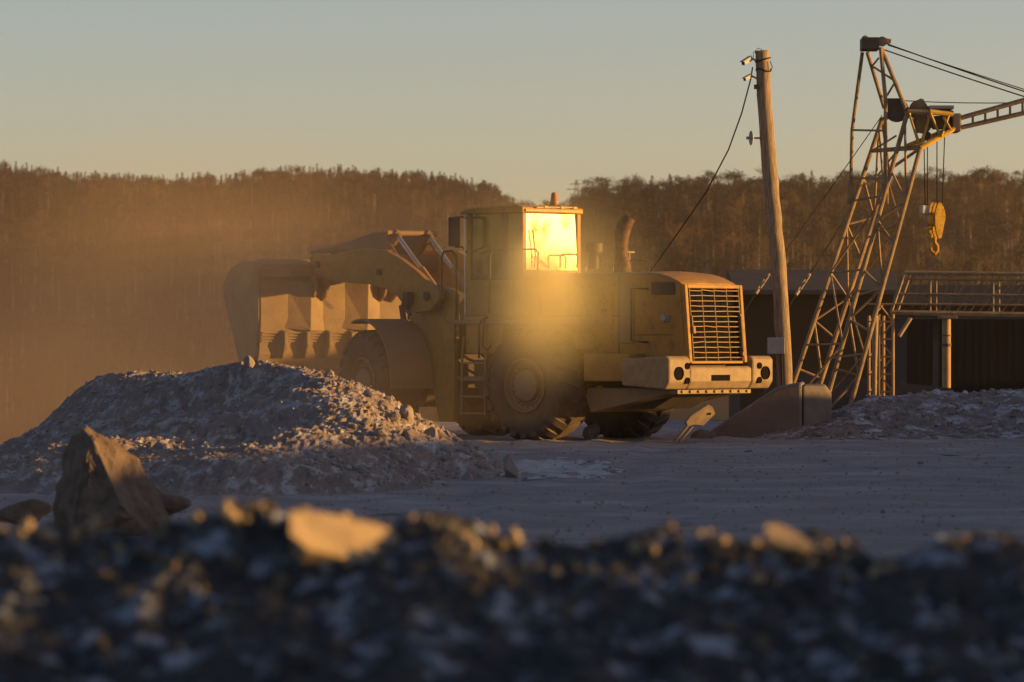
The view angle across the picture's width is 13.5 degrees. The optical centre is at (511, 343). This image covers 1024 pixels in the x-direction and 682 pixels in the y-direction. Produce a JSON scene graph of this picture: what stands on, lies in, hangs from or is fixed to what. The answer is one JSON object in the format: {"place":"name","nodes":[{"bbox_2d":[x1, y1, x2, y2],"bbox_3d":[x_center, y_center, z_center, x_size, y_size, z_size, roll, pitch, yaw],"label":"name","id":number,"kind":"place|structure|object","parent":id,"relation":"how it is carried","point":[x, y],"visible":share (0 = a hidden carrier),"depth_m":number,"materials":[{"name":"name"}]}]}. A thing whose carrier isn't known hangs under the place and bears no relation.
{"place":"outdoors","nodes":[
{"label":"outdoors","id":0,"kind":"place"},
{"bbox_2d":[0,420,1023,560],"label":"ground","id":1,"kind":"structure","parent":0,"point":[609,515],"depth_m":51.03,"materials":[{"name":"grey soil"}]},
{"bbox_2d":[0,499,51,523],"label":"rock","id":2,"kind":"object","parent":1,"relation":"on","point":[35,510],"visible":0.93,"depth_m":37.91,"materials":[{"name":"stone"}]},
{"bbox_2d":[53,426,170,535],"bbox_3d":[-3.655,1.324,40.213,1.228,1.120,1.172,0,0,0],"label":"boulder","id":3,"kind":"object","parent":1,"relation":"on","point":[107,482],"visible":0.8,"depth_m":39.85,"materials":[{"name":"stone"}]},
{"bbox_2d":[160,493,191,515],"bbox_3d":[-3.301,1.526,40.994,0.454,0.265,0.482,0,0,-25],"label":"rock","id":4,"kind":"object","parent":1,"relation":"on","point":[173,504],"visible":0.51,"depth_m":40.81,"materials":[{"name":"stone"}]},
{"bbox_2d":[0,360,504,496],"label":"gravel mound","id":5,"kind":"object","parent":1,"relation":"on","point":[202,468],"visible":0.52,"depth_m":58.09,"materials":[{"name":"grey gravel"}]},
{"bbox_2d":[243,355,254,367],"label":"rock","id":6,"kind":"object","parent":5,"relation":"on","point":[248,361],"visible":1,"depth_m":62.55,"materials":[{"name":"stone"}]},
{"bbox_2d":[0,360,502,494],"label":"mound rubble","id":7,"kind":"object","parent":5,"relation":"on","point":[360,468],"visible":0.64,"depth_m":57.91,"materials":[{"name":"stone"}]},
{"bbox_2d":[372,429,388,436],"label":"rock","id":8,"kind":"object","parent":5,"relation":"on","point":[380,433],"visible":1,"depth_m":57.44,"materials":[{"name":"stone"}]},
{"bbox_2d":[377,400,390,410],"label":"rock","id":9,"kind":"object","parent":5,"relation":"on","point":[386,404],"visible":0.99,"depth_m":59.76,"materials":[{"name":"stone"}]},
{"bbox_2d":[390,411,400,420],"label":"rock","id":10,"kind":"object","parent":5,"relation":"on","point":[395,415],"visible":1,"depth_m":58.95,"materials":[{"name":"stone"}]},
{"bbox_2d":[399,405,413,424],"bbox_3d":[-1.452,1.013,59.591,0.197,0.349,0.223,0,0,0],"label":"rock","id":11,"kind":"object","parent":5,"relation":"on","point":[406,412],"visible":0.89,"depth_m":59.52,"materials":[{"name":"stone"}]},
{"bbox_2d":[402,428,415,439],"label":"rock","id":12,"kind":"object","parent":5,"relation":"on","point":[411,433],"visible":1,"depth_m":57.96,"materials":[{"name":"stone"}]},
{"bbox_2d":[424,427,438,439],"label":"rock","id":13,"kind":"object","parent":5,"relation":"on","point":[432,431],"visible":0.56,"depth_m":59.27,"materials":[{"name":"stone"}]},
{"bbox_2d":[475,460,488,468],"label":"rock","id":14,"kind":"object","parent":5,"relation":"on","point":[482,464],"visible":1,"depth_m":57.95,"materials":[{"name":"stone"}]},
{"bbox_2d":[223,192,772,439],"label":"wheel loader","id":15,"kind":"object","parent":1,"relation":"on","point":[543,338],"visible":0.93,"depth_m":80.27,"materials":[{"name":"metal"}]},
{"bbox_2d":[503,454,518,477],"bbox_3d":[-0.010,1.661,57.008,0.210,0.407,0.206,0,0,0],"label":"rock","id":16,"kind":"object","parent":1,"relation":"on","point":[511,470],"visible":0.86,"depth_m":56.95,"materials":[{"name":"stone"}]},
{"bbox_2d":[0,504,1023,681],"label":"spoil berm","id":17,"kind":"structure","parent":1,"relation":"on","point":[384,628],"depth_m":12.41,"materials":[{"name":"grey gravel"}]},
{"bbox_2d":[12,529,26,542],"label":"rock","id":18,"kind":"object","parent":17,"relation":"on","point":[19,535],"visible":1,"depth_m":12.81,"materials":[{"name":"stone"}]},
{"bbox_2d":[21,518,33,528],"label":"rock","id":19,"kind":"object","parent":17,"relation":"on","point":[27,523],"visible":1,"depth_m":12.91,"materials":[{"name":"stone"}]},
{"bbox_2d":[48,517,59,530],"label":"rock","id":20,"kind":"object","parent":17,"relation":"on","point":[53,523],"visible":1,"depth_m":13.10,"materials":[{"name":"stone"}]},
{"bbox_2d":[65,532,79,545],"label":"rock","id":21,"kind":"object","parent":17,"relation":"on","point":[73,539],"visible":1,"depth_m":12.97,"materials":[{"name":"stone"}]},
{"bbox_2d":[85,517,100,529],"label":"rock","id":22,"kind":"object","parent":17,"relation":"on","point":[93,523],"visible":1,"depth_m":13.18,"materials":[{"name":"stone"}]},
{"bbox_2d":[93,635,107,649],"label":"rock","id":23,"kind":"object","parent":17,"relation":"on","point":[100,642],"visible":1,"depth_m":12.04,"materials":[{"name":"stone"}]},
{"bbox_2d":[113,545,124,554],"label":"rock","id":24,"kind":"object","parent":17,"relation":"on","point":[118,549],"visible":1,"depth_m":13.01,"materials":[{"name":"stone"}]},
{"bbox_2d":[167,560,178,570],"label":"rock","id":25,"kind":"object","parent":17,"relation":"on","point":[173,565],"visible":1,"depth_m":12.68,"materials":[{"name":"stone"}]},
{"bbox_2d":[190,511,201,525],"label":"rock","id":26,"kind":"object","parent":17,"relation":"on","point":[196,516],"visible":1,"depth_m":13.04,"materials":[{"name":"stone"}]},
{"bbox_2d":[198,583,207,594],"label":"rock","id":27,"kind":"object","parent":17,"relation":"on","point":[203,588],"visible":1,"depth_m":12.49,"materials":[{"name":"stone"}]},
{"bbox_2d":[219,503,232,518],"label":"rock","id":28,"kind":"object","parent":17,"relation":"on","point":[226,508],"visible":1,"depth_m":13.06,"materials":[{"name":"stone"}]},
{"bbox_2d":[226,511,240,526],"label":"rock","id":29,"kind":"object","parent":17,"relation":"on","point":[231,516],"visible":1,"depth_m":12.98,"materials":[{"name":"stone"}]},
{"bbox_2d":[263,498,275,510],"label":"rock","id":30,"kind":"object","parent":17,"relation":"on","point":[269,504],"visible":1,"depth_m":13.08,"materials":[{"name":"stone"}]},
{"bbox_2d":[331,636,342,646],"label":"rock","id":31,"kind":"object","parent":17,"relation":"on","point":[337,641],"visible":1,"depth_m":11.98,"materials":[{"name":"stone"}]},
{"bbox_2d":[290,511,400,562],"bbox_3d":[-0.494,0.582,12.841,0.334,0.176,0.360,0,0,0],"label":"rock","id":32,"kind":"object","parent":17,"relation":"on","point":[322,536],"visible":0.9,"depth_m":12.80,"materials":[{"name":"stone"}]},
{"bbox_2d":[439,535,448,544],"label":"rock","id":33,"kind":"object","parent":17,"relation":"on","point":[444,539],"visible":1,"depth_m":12.88,"materials":[{"name":"stone"}]},
{"bbox_2d":[464,538,477,553],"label":"rock","id":34,"kind":"object","parent":17,"relation":"on","point":[472,543],"visible":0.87,"depth_m":12.82,"materials":[{"name":"stone"}]},
{"bbox_2d":[471,569,486,585],"bbox_3d":[-0.099,0.677,12.538,0.046,0.051,0.039,0,0,39],"label":"rock","id":35,"kind":"object","parent":17,"relation":"on","point":[478,577],"visible":1,"depth_m":12.52,"materials":[{"name":"stone"}]},
{"bbox_2d":[494,537,507,553],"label":"rock","id":36,"kind":"object","parent":17,"relation":"on","point":[500,544],"visible":1,"depth_m":13.08,"materials":[{"name":"stone"}]},
{"bbox_2d":[505,575,516,583],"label":"rock","id":37,"kind":"object","parent":17,"relation":"on","point":[511,579],"visible":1,"depth_m":12.60,"materials":[{"name":"stone"}]},
{"bbox_2d":[0,504,1023,681],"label":"berm rubble","id":38,"kind":"object","parent":17,"relation":"on","point":[688,649],"visible":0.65,"depth_m":12.54,"materials":[{"name":"grey stone"}]},
{"bbox_2d":[507,527,520,545],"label":"rock","id":39,"kind":"object","parent":17,"relation":"on","point":[513,537],"visible":1,"depth_m":13.15,"materials":[{"name":"stone"}]},
{"bbox_2d":[516,559,530,572],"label":"rock","id":40,"kind":"object","parent":17,"relation":"on","point":[523,566],"visible":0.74,"depth_m":13.00,"materials":[{"name":"stone"}]},
{"bbox_2d":[532,556,542,565],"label":"rock","id":41,"kind":"object","parent":17,"relation":"on","point":[538,560],"visible":0.83,"depth_m":13.09,"materials":[{"name":"stone"}]},
{"bbox_2d":[550,568,562,576],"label":"rock","id":42,"kind":"object","parent":17,"relation":"on","point":[558,572],"visible":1,"depth_m":12.84,"materials":[{"name":"stone"}]},
{"bbox_2d":[587,563,597,577],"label":"rock","id":43,"kind":"object","parent":17,"relation":"on","point":[592,570],"visible":1,"depth_m":12.79,"materials":[{"name":"stone"}]},
{"bbox_2d":[588,538,600,548],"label":"rock","id":44,"kind":"object","parent":17,"relation":"on","point":[593,543],"visible":1,"depth_m":13.16,"materials":[{"name":"stone"}]},
{"bbox_2d":[607,562,620,580],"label":"rock","id":45,"kind":"object","parent":17,"relation":"on","point":[614,571],"visible":1,"depth_m":12.76,"materials":[{"name":"stone"}]},
{"bbox_2d":[627,575,637,583],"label":"rock","id":46,"kind":"object","parent":17,"relation":"on","point":[633,579],"visible":1,"depth_m":12.77,"materials":[{"name":"stone"}]},
{"bbox_2d":[629,541,642,553],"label":"rock","id":47,"kind":"object","parent":17,"relation":"on","point":[635,547],"visible":0.83,"depth_m":13.09,"materials":[{"name":"stone"}]},
{"bbox_2d":[646,543,657,553],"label":"rock","id":48,"kind":"object","parent":17,"relation":"on","point":[653,547],"visible":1,"depth_m":13.00,"materials":[{"name":"stone"}]},
{"bbox_2d":[664,521,675,531],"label":"rock","id":49,"kind":"object","parent":17,"relation":"on","point":[669,526],"visible":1,"depth_m":13.21,"materials":[{"name":"stone"}]},
{"bbox_2d":[681,573,695,586],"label":"rock","id":50,"kind":"object","parent":17,"relation":"on","point":[688,579],"visible":1,"depth_m":12.83,"materials":[{"name":"stone"}]},
{"bbox_2d":[715,535,727,545],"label":"rock","id":51,"kind":"object","parent":17,"relation":"on","point":[719,539],"visible":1,"depth_m":13.04,"materials":[{"name":"stone"}]},
{"bbox_2d":[717,619,732,634],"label":"rock","id":52,"kind":"object","parent":17,"relation":"on","point":[724,626],"visible":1,"depth_m":12.31,"materials":[{"name":"stone"}]},
{"bbox_2d":[750,574,764,584],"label":"rock","id":53,"kind":"object","parent":17,"relation":"on","point":[758,579],"visible":1,"depth_m":12.77,"materials":[{"name":"stone"}]},
{"bbox_2d":[755,635,768,651],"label":"rock","id":54,"kind":"object","parent":17,"relation":"on","point":[761,644],"visible":1,"depth_m":12.20,"materials":[{"name":"stone"}]},
{"bbox_2d":[765,523,812,555],"bbox_3d":[0.828,0.586,12.920,0.144,0.096,0.071,0,0,-8],"label":"rock","id":55,"kind":"object","parent":17,"relation":"on","point":[783,541],"visible":1,"depth_m":12.91,"materials":[{"name":"stone"}]},
{"bbox_2d":[793,556,807,566],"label":"rock","id":56,"kind":"object","parent":17,"relation":"on","point":[799,561],"visible":1,"depth_m":12.97,"materials":[{"name":"stone"}]},
{"bbox_2d":[807,545,821,557],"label":"rock","id":57,"kind":"object","parent":17,"relation":"on","point":[814,551],"visible":0.89,"depth_m":13.05,"materials":[{"name":"stone"}]},
{"bbox_2d":[816,539,831,552],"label":"rock","id":58,"kind":"object","parent":17,"relation":"on","point":[824,545],"visible":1,"depth_m":13.12,"materials":[{"name":"stone"}]},
{"bbox_2d":[820,548,835,562],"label":"rock","id":59,"kind":"object","parent":17,"relation":"on","point":[828,555],"visible":0.97,"depth_m":13.05,"materials":[{"name":"stone"}]},
{"bbox_2d":[838,552,850,561],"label":"rock","id":60,"kind":"object","parent":17,"relation":"on","point":[843,557],"visible":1,"depth_m":13.05,"materials":[{"name":"stone"}]},
{"bbox_2d":[838,571,852,585],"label":"rock","id":61,"kind":"object","parent":17,"relation":"on","point":[845,579],"visible":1,"depth_m":12.80,"materials":[{"name":"stone"}]},
{"bbox_2d":[869,566,895,578],"bbox_3d":[1.113,0.698,12.919,0.053,0.068,0.091,0,0,38],"label":"rock","id":62,"kind":"object","parent":17,"relation":"on","point":[873,571],"visible":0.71,"depth_m":12.90,"materials":[{"name":"stone"}]},
{"bbox_2d":[949,539,961,549],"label":"rock","id":63,"kind":"object","parent":17,"relation":"on","point":[954,544],"visible":1,"depth_m":12.94,"materials":[{"name":"stone"}]},
{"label":"rock","id":64,"kind":"object","parent":17,"relation":"on","visible":0},
{"bbox_2d":[747,539,760,549],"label":"rock","id":65,"kind":"object","parent":64,"relation":"on","point":[754,544],"visible":1,"depth_m":13.06,"materials":[{"name":"stone"}]},
{"bbox_2d":[484,457,624,479],"bbox_3d":[0.580,1.756,61.180,3.560,0.100,15.360,0,0,0],"label":"snow patch","id":66,"kind":"object","parent":1,"relation":"on","point":[524,465],"visible":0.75,"depth_m":60.69,"materials":[{"name":"grey snow"}]},
{"bbox_2d":[582,422,599,438],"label":"rock","id":67,"kind":"object","parent":1,"relation":"on","point":[591,431],"visible":0.84,"depth_m":80.26,"materials":[{"name":"stone"}]},
{"bbox_2d":[673,404,714,441],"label":"leaning bracket","id":68,"kind":"object","parent":1,"relation":"on","point":[702,416],"visible":0.98,"depth_m":78.05,"materials":[{"name":"yellow"}]},
{"bbox_2d":[690,429,716,438],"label":"rock","id":69,"kind":"object","parent":1,"relation":"on","point":[702,434],"visible":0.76,"depth_m":80.92,"materials":[{"name":"stone"}]},
{"bbox_2d":[650,48,791,386],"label":"utility pole","id":70,"kind":"object","parent":1,"relation":"on","point":[779,345],"visible":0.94,"depth_m":84.37,"materials":[{"name":"brown wood"}]},
{"bbox_2d":[710,382,803,437],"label":"concrete block","id":71,"kind":"object","parent":1,"relation":"on","point":[779,408],"depth_m":81.70,"materials":[{"name":"grey concrete"}]},
{"bbox_2d":[803,384,831,424],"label":"concrete block","id":72,"kind":"object","parent":1,"relation":"on","point":[817,403],"depth_m":82.00,"materials":[{"name":"concrete"}]},
{"bbox_2d":[764,369,950,410],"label":"wall","id":73,"kind":"structure","parent":1,"relation":"on","point":[900,389],"depth_m":96.00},
{"bbox_2d":[872,316,878,394],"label":"drain pipe","id":74,"kind":"object","parent":1,"relation":"on","point":[874,357],"visible":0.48,"depth_m":91.45,"materials":[{"name":"metal"}]},
{"bbox_2d":[867,303,894,396],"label":"lattice column","id":75,"kind":"structure","parent":1,"relation":"on","point":[881,338],"depth_m":91.79,"materials":[{"name":"grey metal"}]},
{"bbox_2d":[897,317,911,336],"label":"diagonal brace","id":76,"kind":"object","parent":75,"relation":"attached to","point":[905,326],"visible":1,"depth_m":91.72,"materials":[{"name":"metal"}]},
{"bbox_2d":[744,35,1023,406],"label":"lattice crane","id":77,"kind":"object","parent":1,"relation":"on","point":[918,113],"visible":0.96,"depth_m":89.71,"materials":[{"name":"metal"}]},
{"bbox_2d":[755,388,1023,440],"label":"rubble pile","id":78,"kind":"object","parent":1,"relation":"on","point":[920,424],"visible":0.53,"depth_m":82.60,"materials":[{"name":"grey gravel"}]},
{"bbox_2d":[760,388,1023,439],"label":"pile rubble","id":79,"kind":"object","parent":1,"relation":"on","point":[1014,412],"visible":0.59,"depth_m":82.12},
{"bbox_2d":[937,316,956,387],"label":"support post","id":80,"kind":"object","parent":1,"relation":"on","point":[946,351],"visible":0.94,"depth_m":98.92,"materials":[{"name":"metal"}]},
{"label":"support post","id":81,"kind":"object","parent":1,"relation":"on","visible":0},
{"bbox_2d":[888,271,1023,318],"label":"gantry walkway","id":82,"kind":"structure","parent":81,"relation":"on","point":[980,314],"depth_m":99.48,"materials":[{"name":"metal"}]},
{"bbox_2d":[0,204,1023,526],"bbox_3d":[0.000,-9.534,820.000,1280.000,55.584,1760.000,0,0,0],"label":"terrain","id":83,"kind":"structure","parent":0,"point":[14,428],"depth_m":838.06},
{"bbox_2d":[0,159,1023,426],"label":"forest","id":84,"kind":"object","parent":83,"relation":"on","point":[50,205],"visible":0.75,"depth_m":834.92,"materials":[{"name":"grey plant"}]},
{"bbox_2d":[631,228,641,270],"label":"conifer tree","id":85,"kind":"object","parent":83,"relation":"on","point":[637,247],"visible":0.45,"depth_m":639.04,"materials":[{"name":"green plant"}]},
{"bbox_2d":[663,232,677,270],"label":"conifer tree","id":86,"kind":"object","parent":83,"relation":"on","point":[668,258],"visible":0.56,"depth_m":644.70,"materials":[{"name":"green plant"}]},
{"bbox_2d":[669,239,678,270],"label":"conifer tree","id":87,"kind":"object","parent":83,"relation":"on","point":[674,263],"visible":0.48,"depth_m":636.20,"materials":[{"name":"green plant"}]},
{"bbox_2d":[670,254,692,271],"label":"pine tree","id":88,"kind":"object","parent":83,"relation":"on","point":[681,266],"visible":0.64,"depth_m":607.09,"materials":[{"name":"green plant"}]},
{"bbox_2d":[687,234,702,272],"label":"conifer tree","id":89,"kind":"object","parent":83,"relation":"on","point":[692,264],"visible":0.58,"depth_m":620.84,"materials":[{"name":"green plant"}]},
{"bbox_2d":[691,255,717,273],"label":"pine tree","id":90,"kind":"object","parent":83,"relation":"on","point":[706,270],"visible":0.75,"depth_m":604.45,"materials":[{"name":"green plant"}]},
{"bbox_2d":[708,257,729,277],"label":"pine tree","id":91,"kind":"object","parent":83,"relation":"on","point":[718,271],"visible":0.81,"depth_m":609.21,"materials":[{"name":"green plant"}]},
{"bbox_2d":[720,245,730,277],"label":"conifer tree","id":92,"kind":"object","parent":83,"relation":"on","point":[726,254],"visible":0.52,"depth_m":639.96,"materials":[{"name":"green plant"}]},
{"bbox_2d":[715,232,741,267],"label":"bare tree","id":93,"kind":"object","parent":83,"relation":"on","point":[729,241],"visible":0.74,"depth_m":641.62,"materials":[{"name":"brown plant"}]},
{"bbox_2d":[718,256,743,275],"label":"pine tree","id":94,"kind":"object","parent":83,"relation":"on","point":[733,263],"visible":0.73,"depth_m":604.26,"materials":[{"name":"green plant"}]},
{"bbox_2d":[730,242,760,268],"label":"bare tree","id":95,"kind":"object","parent":83,"relation":"on","point":[743,254],"visible":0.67,"depth_m":631.10,"materials":[{"name":"brown plant"}]},
{"bbox_2d":[745,236,768,268],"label":"birch tree","id":96,"kind":"object","parent":83,"relation":"on","point":[757,253],"visible":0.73,"depth_m":625.46,"materials":[{"name":"brown plant"}]},
{"bbox_2d":[783,232,805,268],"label":"birch tree","id":97,"kind":"object","parent":83,"relation":"on","point":[793,247],"visible":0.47,"depth_m":636.05,"materials":[{"name":"brown plant"}]},
{"bbox_2d":[786,258,803,268],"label":"pine tree","id":98,"kind":"object","parent":83,"relation":"on","point":[792,263],"visible":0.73,"depth_m":608.79,"materials":[{"name":"green plant"}]},
{"bbox_2d":[784,231,811,268],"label":"bare tree","id":99,"kind":"object","parent":83,"relation":"on","point":[794,250],"visible":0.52,"depth_m":627.23,"materials":[{"name":"brown plant"}]},
{"bbox_2d":[794,232,814,268],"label":"birch tree","id":100,"kind":"object","parent":83,"relation":"on","point":[811,238],"visible":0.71,"depth_m":644.17,"materials":[{"name":"brown plant"}]},
{"bbox_2d":[800,245,821,268],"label":"birch tree","id":101,"kind":"object","parent":83,"relation":"on","point":[809,250],"visible":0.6,"depth_m":629.76,"materials":[{"name":"brown plant"}]},
{"bbox_2d":[812,242,837,268],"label":"bare tree","id":102,"kind":"object","parent":83,"relation":"on","point":[826,258],"visible":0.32,"depth_m":621.94,"materials":[{"name":"brown plant"}]},
{"bbox_2d":[816,252,845,268],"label":"pine tree","id":103,"kind":"object","parent":83,"relation":"on","point":[829,257],"visible":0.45,"depth_m":606.55,"materials":[{"name":"green plant"}]},
{"bbox_2d":[842,244,873,267],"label":"bare tree","id":104,"kind":"object","parent":83,"relation":"on","point":[854,255],"visible":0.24,"depth_m":626.45,"materials":[{"name":"brown plant"}]},
{"bbox_2d":[871,241,904,269],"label":"bare tree","id":105,"kind":"object","parent":83,"relation":"on","point":[884,251],"visible":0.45,"depth_m":643.15,"materials":[{"name":"brown plant"}]},
{"bbox_2d":[931,242,951,280],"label":"birch tree","id":106,"kind":"object","parent":83,"relation":"on","point":[944,254],"visible":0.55,"depth_m":630.26,"materials":[{"name":"brown plant"}]},
{"bbox_2d":[885,319,1023,392],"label":"shed wall","id":107,"kind":"structure","parent":83,"relation":"on","point":[987,354],"depth_m":103.00,"materials":[{"name":"brown metal"}]},
{"bbox_2d":[894,285,1023,319],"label":"storage building","id":108,"kind":"structure","parent":83,"relation":"on","point":[951,289],"depth_m":203.24,"materials":[{"name":"grey metal"}]},
{"bbox_2d":[0,0,1023,206],"label":"sky","id":109,"kind":"structure","parent":0,"point":[529,99],"materials":[{"name":"blue"}]},
{"bbox_2d":[725,269,902,417],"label":"storage building","id":110,"kind":"structure","parent":0,"point":[759,320],"depth_m":190.00,"materials":[{"name":"metal"}]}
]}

